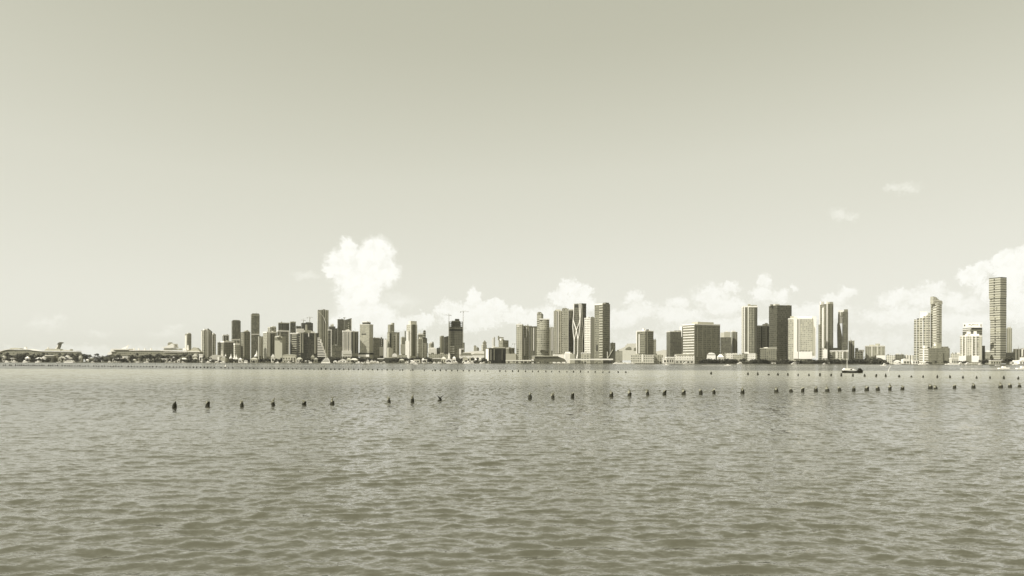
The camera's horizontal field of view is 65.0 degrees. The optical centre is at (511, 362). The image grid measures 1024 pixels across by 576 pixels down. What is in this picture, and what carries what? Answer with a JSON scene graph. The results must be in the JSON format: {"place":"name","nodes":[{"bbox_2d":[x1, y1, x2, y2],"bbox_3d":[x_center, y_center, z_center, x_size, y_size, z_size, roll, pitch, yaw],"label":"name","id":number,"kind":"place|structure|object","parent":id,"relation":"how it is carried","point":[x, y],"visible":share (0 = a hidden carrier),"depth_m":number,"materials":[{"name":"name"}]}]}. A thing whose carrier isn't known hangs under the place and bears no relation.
{"place":"outdoors","nodes":[
{"label":"outdoors","id":0,"kind":"place"},
{"bbox_2d":[209,350,224,359],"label":"building","id":1,"kind":"structure","parent":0,"point":[214,357],"depth_m":2808.86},
{"bbox_2d":[317,337,326,362],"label":"stepped building","id":2,"kind":"structure","parent":0,"point":[320,351],"depth_m":2780.88,"materials":[{"name":"concrete"}]},
{"bbox_2d":[428,353,447,362],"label":"building","id":3,"kind":"structure","parent":0,"point":[433,355],"depth_m":2806.63,"materials":[{"name":"concrete"}]},
{"bbox_2d":[459,349,483,360],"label":"arena","id":4,"kind":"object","parent":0,"point":[475,354],"visible":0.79,"depth_m":2852.01,"materials":[{"name":"concrete"}]},
{"bbox_2d":[0,363,1023,575],"bbox_3d":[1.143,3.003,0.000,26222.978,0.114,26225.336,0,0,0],"label":"water","id":5,"kind":"structure","parent":0,"point":[124,470],"depth_m":22.39,"materials":[{"name":"liquid"}]},
{"bbox_2d":[0,342,81,361],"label":"cruise ship","id":6,"kind":"object","parent":5,"relation":"on","point":[13,351],"visible":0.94,"depth_m":2981.00,"materials":[{"name":"metal"}]},
{"bbox_2d":[107,342,203,361],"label":"cruise ship","id":7,"kind":"object","parent":5,"relation":"on","point":[167,350],"visible":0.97,"depth_m":2961.00,"materials":[{"name":"metal"}]},
{"bbox_2d":[0,362,1023,364],"bbox_3d":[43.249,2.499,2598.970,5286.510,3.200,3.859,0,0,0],"label":"seawall","id":8,"kind":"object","parent":5,"relation":"in","point":[493,363],"visible":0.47,"depth_m":2598.58,"materials":[{"name":"concrete"}]},
{"bbox_2d":[842,355,862,372],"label":"sailboat","id":9,"kind":"object","parent":5,"relation":"on","point":[859,370],"visible":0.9,"depth_m":257.11,"materials":[{"name":"metal"}]},
{"bbox_2d":[0,0,1023,362],"label":"sky","id":10,"kind":"structure","parent":0,"point":[170,170],"materials":[{"name":"beige"}]},
{"bbox_2d":[530,356,565,361],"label":"pier shed","id":11,"kind":"structure","parent":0,"point":[550,359],"depth_m":2640.00,"materials":[{"name":"metal"}]},
{"bbox_2d":[564,352,570,362],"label":"museum block","id":12,"kind":"structure","parent":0,"point":[566,355],"depth_m":2700.24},
{"bbox_2d":[581,352,589,362],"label":"building","id":13,"kind":"structure","parent":0,"point":[585,355],"depth_m":2689.95,"materials":[{"name":"concrete"}]},
{"bbox_2d":[607,349,614,359],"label":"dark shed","id":14,"kind":"structure","parent":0,"point":[611,355],"depth_m":2717.68,"materials":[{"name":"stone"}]},
{"bbox_2d":[619,343,635,359],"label":"building","id":15,"kind":"structure","parent":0,"point":[628,350],"depth_m":3093.10,"materials":[{"name":"concrete"}]},
{"bbox_2d":[631,354,653,362],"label":"podium building","id":16,"kind":"structure","parent":0,"point":[638,358],"depth_m":2657.04,"materials":[{"name":"stone"}]},
{"bbox_2d":[654,354,662,362],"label":"building","id":17,"kind":"structure","parent":0,"point":[658,358],"depth_m":2663.77,"materials":[{"name":"concrete"}]},
{"bbox_2d":[675,354,693,359],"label":"terrace building","id":18,"kind":"structure","parent":0,"point":[684,356],"depth_m":2675.73,"materials":[{"name":"stone"}]},
{"bbox_2d":[720,352,736,358],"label":"building","id":19,"kind":"structure","parent":0,"point":[727,355],"depth_m":2775.39,"materials":[{"name":"concrete"}]},
{"bbox_2d":[744,352,755,360],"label":"building","id":20,"kind":"structure","parent":0,"point":[751,356],"depth_m":2698.24,"materials":[{"name":"concrete"}]},
{"bbox_2d":[760,347,776,360],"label":"podium building","id":21,"kind":"structure","parent":0,"point":[770,354],"depth_m":2694.23,"materials":[{"name":"concrete"}]},
{"bbox_2d":[819,347,826,359],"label":"podium building","id":22,"kind":"structure","parent":0,"point":[822,353],"depth_m":2687.62,"materials":[{"name":"stone"}]},
{"bbox_2d":[830,348,848,359],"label":"podium building","id":23,"kind":"structure","parent":0,"point":[838,353],"depth_m":2692.26,"materials":[{"name":"concrete"}]},
{"bbox_2d":[855,348,863,358],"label":"building","id":24,"kind":"structure","parent":0,"point":[859,355],"depth_m":2816.49,"materials":[{"name":"concrete"}]},
{"bbox_2d":[865,344,884,358],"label":"apartment block","id":25,"kind":"structure","parent":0,"point":[872,351],"depth_m":2841.90,"materials":[{"name":"stone"}]},
{"bbox_2d":[886,354,894,363],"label":"building","id":26,"kind":"structure","parent":0,"point":[890,358],"depth_m":2695.68,"materials":[{"name":"concrete"}]},
{"bbox_2d":[895,353,903,360],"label":"building","id":27,"kind":"structure","parent":0,"point":[899,357],"depth_m":2716.50,"materials":[{"name":"concrete"}]},
{"bbox_2d":[919,343,949,363],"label":"apartment block","id":28,"kind":"structure","parent":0,"point":[938,353],"depth_m":2686.86,"materials":[{"name":"concrete"}]},
{"bbox_2d":[963,323,981,327],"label":"roof sign","id":29,"kind":"object","parent":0,"point":[967,325],"visible":1,"depth_m":2748.00,"materials":[{"name":"stone"}]},
{"bbox_2d":[1013,346,1023,359],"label":"apartment block","id":30,"kind":"structure","parent":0,"point":[1018,352],"depth_m":2793.59,"materials":[{"name":"concrete"}]},
{"bbox_3d":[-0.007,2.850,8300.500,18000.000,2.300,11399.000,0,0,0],"label":"shore land","id":31,"kind":"structure","parent":0,"visible":0},
{"bbox_2d":[185,333,190,349],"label":"skyscraper","id":32,"kind":"structure","parent":31,"relation":"on","point":[187,338],"depth_m":3507.16,"materials":[{"name":"concrete"}]},
{"bbox_2d":[201,329,207,357],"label":"skyscraper","id":33,"kind":"structure","parent":31,"relation":"on","point":[204,340],"depth_m":3104.83,"materials":[{"name":"concrete"}]},
{"bbox_2d":[207,328,211,359],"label":"skyscraper","id":34,"kind":"structure","parent":31,"relation":"on","point":[209,342],"depth_m":3142.86,"materials":[{"name":"concrete"}]},
{"bbox_2d":[212,333,215,354],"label":"skyscraper","id":35,"kind":"structure","parent":31,"relation":"on","point":[213,343],"depth_m":3123.21,"materials":[{"name":"concrete"}]},
{"bbox_2d":[217,341,220,361],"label":"skyscraper","id":36,"kind":"structure","parent":31,"relation":"on","point":[219,348],"depth_m":3305.36,"materials":[{"name":"concrete"}]},
{"bbox_2d":[221,340,233,361],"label":"building","id":37,"kind":"structure","parent":31,"relation":"on","point":[227,347],"depth_m":3010.76,"materials":[{"name":"concrete"}]},
{"bbox_2d":[231,320,240,357],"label":"skyscraper","id":38,"kind":"structure","parent":31,"relation":"on","point":[235,329],"depth_m":3709.56,"materials":[{"name":"concrete"}]},
{"bbox_2d":[233,342,239,361],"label":"building","id":39,"kind":"structure","parent":31,"relation":"on","point":[237,348],"depth_m":2955.20,"materials":[{"name":"concrete"}]},
{"bbox_2d":[241,330,249,362],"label":"skyscraper","id":40,"kind":"structure","parent":31,"relation":"on","point":[245,344],"depth_m":2966.78,"materials":[{"name":"stone"}]},
{"bbox_2d":[251,313,259,357],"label":"skyscraper","id":41,"kind":"structure","parent":31,"relation":"on","point":[255,325],"depth_m":3404.85,"materials":[{"name":"stone"}]},
{"bbox_2d":[258,336,262,361],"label":"skyscraper","id":42,"kind":"structure","parent":31,"relation":"on","point":[260,347],"depth_m":3054.51,"materials":[{"name":"concrete"}]},
{"bbox_2d":[263,331,276,361],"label":"skyscraper","id":43,"kind":"structure","parent":31,"relation":"on","point":[268,344],"depth_m":3009.76,"materials":[{"name":"concrete"}]},
{"bbox_2d":[275,336,284,361],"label":"skyscraper","id":44,"kind":"structure","parent":31,"relation":"on","point":[279,347],"depth_m":2852.31,"materials":[{"name":"concrete"}]},
{"bbox_2d":[277,330,289,353],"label":"skyscraper","id":45,"kind":"structure","parent":31,"relation":"on","point":[285,334],"depth_m":3011.19,"materials":[{"name":"concrete"}]},
{"bbox_2d":[278,322,289,330],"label":"skyscraper","id":46,"kind":"structure","parent":31,"relation":"on","point":[283,326],"depth_m":3508.08,"materials":[{"name":"stone"}]},
{"bbox_2d":[283,354,296,362],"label":"house","id":47,"kind":"structure","parent":31,"relation":"on","point":[290,356],"depth_m":2643.96,"materials":[{"name":"stone"}]},
{"bbox_2d":[290,321,295,332],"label":"skyscraper","id":48,"kind":"structure","parent":31,"relation":"on","point":[292,326],"depth_m":3454.36,"materials":[{"name":"concrete"}]},
{"bbox_2d":[290,332,300,357],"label":"skyscraper","id":49,"kind":"structure","parent":31,"relation":"on","point":[294,343],"depth_m":2882.29,"materials":[{"name":"concrete"}]},
{"bbox_2d":[301,322,312,330],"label":"building","id":50,"kind":"structure","parent":31,"relation":"on","point":[309,325],"depth_m":3611.05,"materials":[{"name":"concrete"}]},
{"bbox_2d":[300,331,317,359],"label":"skyscraper","id":51,"kind":"structure","parent":31,"relation":"on","point":[308,345],"depth_m":2808.41,"materials":[{"name":"concrete"}]},
{"bbox_2d":[317,309,328,357],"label":"skyscraper","id":52,"kind":"structure","parent":31,"relation":"on","point":[322,322],"depth_m":3307.95,"materials":[{"name":"metal"}]},
{"bbox_2d":[328,329,331,357],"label":"skyscraper","id":53,"kind":"structure","parent":31,"relation":"on","point":[329,343],"depth_m":3151.41,"materials":[{"name":"concrete"}]},
{"bbox_2d":[329,324,334,344],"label":"skyscraper","id":54,"kind":"structure","parent":31,"relation":"on","point":[332,327],"depth_m":3505.54,"materials":[{"name":"concrete"}]},
{"bbox_2d":[332,344,341,358],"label":"building","id":55,"kind":"structure","parent":31,"relation":"on","point":[336,350],"depth_m":2905.29,"materials":[{"name":"concrete"}]},
{"bbox_2d":[337,319,343,344],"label":"skyscraper","id":56,"kind":"structure","parent":31,"relation":"on","point":[340,325],"depth_m":3403.32,"materials":[{"name":"metal"}]},
{"bbox_2d":[342,329,351,358],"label":"skyscraper","id":57,"kind":"structure","parent":31,"relation":"on","point":[346,345],"depth_m":2822.52,"materials":[{"name":"concrete"}]},
{"bbox_2d":[344,318,351,330],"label":"skyscraper","id":58,"kind":"structure","parent":31,"relation":"on","point":[347,323],"depth_m":3304.14,"materials":[{"name":"concrete"}]},
{"bbox_2d":[351,331,358,357],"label":"skyscraper","id":59,"kind":"structure","parent":31,"relation":"on","point":[354,342],"depth_m":2883.44,"materials":[{"name":"concrete"}]},
{"bbox_2d":[358,321,372,362],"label":"skyscraper","id":60,"kind":"structure","parent":31,"relation":"on","point":[366,339],"depth_m":2854.38,"materials":[{"name":"concrete"}]},
{"bbox_2d":[373,337,379,358],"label":"skyscraper","id":61,"kind":"structure","parent":31,"relation":"on","point":[376,348],"depth_m":2902.73,"materials":[{"name":"concrete"}]},
{"bbox_2d":[380,337,383,357],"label":"skyscraper","id":62,"kind":"structure","parent":31,"relation":"on","point":[381,347],"depth_m":2950.84,"materials":[{"name":"stone"}]},
{"bbox_2d":[384,339,386,357],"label":"skyscraper","id":63,"kind":"structure","parent":31,"relation":"on","point":[385,347],"depth_m":3000.52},
{"bbox_2d":[387,347,392,357],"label":"building","id":64,"kind":"structure","parent":31,"relation":"on","point":[390,352],"depth_m":2763.75,"materials":[{"name":"stone"}]},
{"bbox_2d":[387,331,399,353],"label":"skyscraper","id":65,"kind":"structure","parent":31,"relation":"on","point":[393,339],"depth_m":2907.95,"materials":[{"name":"stone"}]},
{"bbox_2d":[400,331,405,354],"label":"skyscraper","id":66,"kind":"structure","parent":31,"relation":"on","point":[402,346],"depth_m":3200.95,"materials":[{"name":"concrete"}]},
{"bbox_2d":[405,331,409,362],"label":"skyscraper","id":67,"kind":"structure","parent":31,"relation":"on","point":[407,347],"depth_m":2801.56,"materials":[{"name":"concrete"}]},
{"bbox_2d":[406,321,416,358],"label":"skyscraper","id":68,"kind":"structure","parent":31,"relation":"on","point":[411,327],"depth_m":2858.83,"materials":[{"name":"concrete"}]},
{"bbox_2d":[417,337,421,362],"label":"skyscraper","id":69,"kind":"structure","parent":31,"relation":"on","point":[419,347],"depth_m":2952.97,"materials":[{"name":"concrete"}]},
{"bbox_2d":[423,343,427,362],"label":"skyscraper","id":70,"kind":"structure","parent":31,"relation":"on","point":[425,349],"depth_m":2901.85,"materials":[{"name":"concrete"}]},
{"bbox_2d":[440,336,443,352],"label":"skyscraper","id":71,"kind":"structure","parent":31,"relation":"on","point":[441,344],"depth_m":2952.68,"materials":[{"name":"concrete"}]},
{"bbox_2d":[444,336,448,353],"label":"skyscraper","id":72,"kind":"structure","parent":31,"relation":"on","point":[446,341],"depth_m":3001.38,"materials":[{"name":"concrete"}]},
{"bbox_2d":[449,319,462,362],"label":"skyscraper","id":73,"kind":"structure","parent":31,"relation":"on","point":[455,337],"depth_m":2864.00,"materials":[{"name":"concrete"}]},
{"bbox_2d":[484,346,505,362],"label":"building","id":74,"kind":"structure","parent":31,"relation":"on","point":[493,354],"depth_m":2649.48,"materials":[{"name":"stone"}]},
{"bbox_2d":[499,339,508,347],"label":"building","id":75,"kind":"structure","parent":31,"relation":"on","point":[503,343],"depth_m":3210.82,"materials":[{"name":"concrete"}]},
{"bbox_2d":[506,347,514,353],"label":"building","id":76,"kind":"structure","parent":31,"relation":"on","point":[510,350],"depth_m":2957.15,"materials":[{"name":"concrete"}]},
{"bbox_2d":[506,352,515,362],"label":"building","id":77,"kind":"structure","parent":31,"relation":"on","point":[509,356],"depth_m":2850.03,"materials":[{"name":"concrete"}]},
{"bbox_2d":[516,324,522,362],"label":"skyscraper","id":78,"kind":"structure","parent":31,"relation":"on","point":[519,341],"depth_m":2853.16,"materials":[{"name":"metal"}]},
{"bbox_2d":[523,325,528,362],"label":"skyscraper","id":79,"kind":"structure","parent":31,"relation":"on","point":[525,342],"depth_m":2870.74,"materials":[{"name":"stone"}]},
{"bbox_2d":[529,326,536,362],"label":"skyscraper","id":80,"kind":"structure","parent":31,"relation":"on","point":[532,340],"depth_m":3200.68,"materials":[{"name":"concrete"}]},
{"bbox_2d":[537,312,542,329],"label":"skyscraper","id":81,"kind":"structure","parent":31,"relation":"on","point":[539,315],"depth_m":3305.86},
{"bbox_2d":[537,330,548,362],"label":"skyscraper","id":82,"kind":"structure","parent":31,"relation":"on","point":[542,342],"depth_m":2961.65,"materials":[{"name":"glass"}]},
{"bbox_2d":[539,319,549,329],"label":"skyscraper","id":83,"kind":"structure","parent":31,"relation":"on","point":[543,324],"depth_m":3000.79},
{"bbox_2d":[549,327,553,362],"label":"skyscraper","id":84,"kind":"structure","parent":31,"relation":"on","point":[551,339],"depth_m":3100.29,"materials":[{"name":"concrete"}]},
{"bbox_2d":[553,309,561,353],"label":"skyscraper","id":85,"kind":"structure","parent":31,"relation":"on","point":[557,331],"depth_m":2920.03,"materials":[{"name":"concrete"}]},
{"bbox_2d":[562,308,568,353],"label":"skyscraper","id":86,"kind":"structure","parent":31,"relation":"on","point":[565,329],"depth_m":2900.27,"materials":[{"name":"concrete"}]},
{"bbox_2d":[569,309,573,353],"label":"skyscraper","id":87,"kind":"structure","parent":31,"relation":"on","point":[571,344],"depth_m":2940.02,"materials":[{"name":"glass"}]},
{"bbox_2d":[572,303,585,362],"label":"skyscraper","id":88,"kind":"structure","parent":31,"relation":"on","point":[579,312],"depth_m":2831.49,"materials":[{"name":"stone"}]},
{"bbox_2d":[584,317,590,362],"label":"skyscraper","id":89,"kind":"structure","parent":31,"relation":"on","point":[587,334],"depth_m":2783.39,"materials":[{"name":"concrete"}]},
{"bbox_2d":[591,317,594,362],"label":"skyscraper","id":90,"kind":"structure","parent":31,"relation":"on","point":[592,335],"depth_m":2899.90,"materials":[{"name":"concrete"}]},
{"bbox_2d":[594,303,609,362],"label":"skyscraper","id":91,"kind":"structure","parent":31,"relation":"on","point":[602,333],"depth_m":2752.54,"materials":[{"name":"concrete"}]},
{"bbox_2d":[615,350,621,361],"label":"building","id":92,"kind":"structure","parent":31,"relation":"on","point":[618,355],"depth_m":2999.49,"materials":[{"name":"concrete"}]},
{"bbox_2d":[636,329,653,354],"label":"high-rise building","id":93,"kind":"structure","parent":31,"relation":"on","point":[644,342],"depth_m":2733.54,"materials":[{"name":"concrete"}]},
{"bbox_2d":[666,330,681,359],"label":"high-rise building","id":94,"kind":"structure","parent":31,"relation":"on","point":[673,343],"depth_m":2853.45,"materials":[{"name":"concrete"}]},
{"bbox_2d":[680,327,682,353],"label":"high-rise building","id":95,"kind":"structure","parent":31,"relation":"on","point":[681,328],"depth_m":2901.40,"materials":[{"name":"concrete"}]},
{"bbox_2d":[674,360,693,363],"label":"house","id":96,"kind":"structure","parent":31,"relation":"on","point":[683,361],"depth_m":2636.58,"materials":[{"name":"concrete"}]},
{"bbox_2d":[683,321,719,363],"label":"office building","id":97,"kind":"structure","parent":31,"relation":"on","point":[701,340],"depth_m":2743.18,"materials":[{"name":"concrete"}]},
{"bbox_2d":[720,331,730,352],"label":"high-rise building","id":98,"kind":"structure","parent":31,"relation":"on","point":[725,341],"depth_m":2898.29,"materials":[{"name":"concrete"}]},
{"bbox_2d":[731,331,736,352],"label":"high-rise building","id":99,"kind":"structure","parent":31,"relation":"on","point":[733,341],"depth_m":2920.78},
{"bbox_2d":[741,304,757,359],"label":"skyscraper","id":100,"kind":"structure","parent":31,"relation":"on","point":[749,330],"depth_m":2795.94,"materials":[{"name":"concrete"}]},
{"bbox_2d":[757,323,768,359],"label":"high-rise building","id":101,"kind":"structure","parent":31,"relation":"on","point":[762,335],"depth_m":2856.10,"materials":[{"name":"concrete"}]},
{"bbox_2d":[768,304,791,359],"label":"skyscraper","id":102,"kind":"structure","parent":31,"relation":"on","point":[779,315],"depth_m":2766.92,"materials":[{"name":"stone"}]},
{"bbox_2d":[788,316,815,360],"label":"apartment building","id":103,"kind":"structure","parent":31,"relation":"on","point":[801,337],"depth_m":2689.30,"materials":[{"name":"concrete"}]},
{"bbox_2d":[818,324,820,359],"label":"high-rise building","id":104,"kind":"structure","parent":31,"relation":"on","point":[819,336],"depth_m":2782.80,"materials":[{"name":"concrete"}]},
{"bbox_2d":[819,301,832,359],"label":"skyscraper","id":105,"kind":"structure","parent":31,"relation":"on","point":[826,315],"depth_m":2746.79,"materials":[{"name":"concrete"}]},
{"bbox_2d":[837,309,847,349],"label":"skyscraper","id":106,"kind":"structure","parent":31,"relation":"on","point":[842,340],"depth_m":2762.19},
{"bbox_2d":[848,339,853,359],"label":"high-rise building","id":107,"kind":"structure","parent":31,"relation":"on","point":[850,347],"depth_m":2848.66,"materials":[{"name":"concrete"}]},
{"bbox_2d":[914,311,929,360],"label":"stepped condo","id":108,"kind":"structure","parent":31,"relation":"on","point":[921,330],"depth_m":2890.46,"materials":[{"name":"concrete"}]},
{"bbox_2d":[930,296,942,347],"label":"skyscraper","id":109,"kind":"structure","parent":31,"relation":"on","point":[936,303],"depth_m":2852.95,"materials":[{"name":"concrete"}]},
{"bbox_2d":[958,331,981,363],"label":"apartment building","id":110,"kind":"structure","parent":31,"relation":"on","point":[970,348],"depth_m":2686.44,"materials":[{"name":"stone"}]},
{"bbox_2d":[962,327,981,334],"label":"building","id":111,"kind":"structure","parent":31,"relation":"on","point":[972,330],"depth_m":2779.70,"materials":[{"name":"concrete"}]},
{"bbox_2d":[989,277,1006,363],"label":"segmented tower","id":112,"kind":"structure","parent":31,"relation":"on","point":[997,291],"depth_m":2749.27,"materials":[{"name":"concrete"}]},
{"bbox_2d":[1006,327,1011,352],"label":"high-rise building","id":113,"kind":"structure","parent":31,"relation":"on","point":[1008,339],"depth_m":2848.11,"materials":[{"name":"concrete"}]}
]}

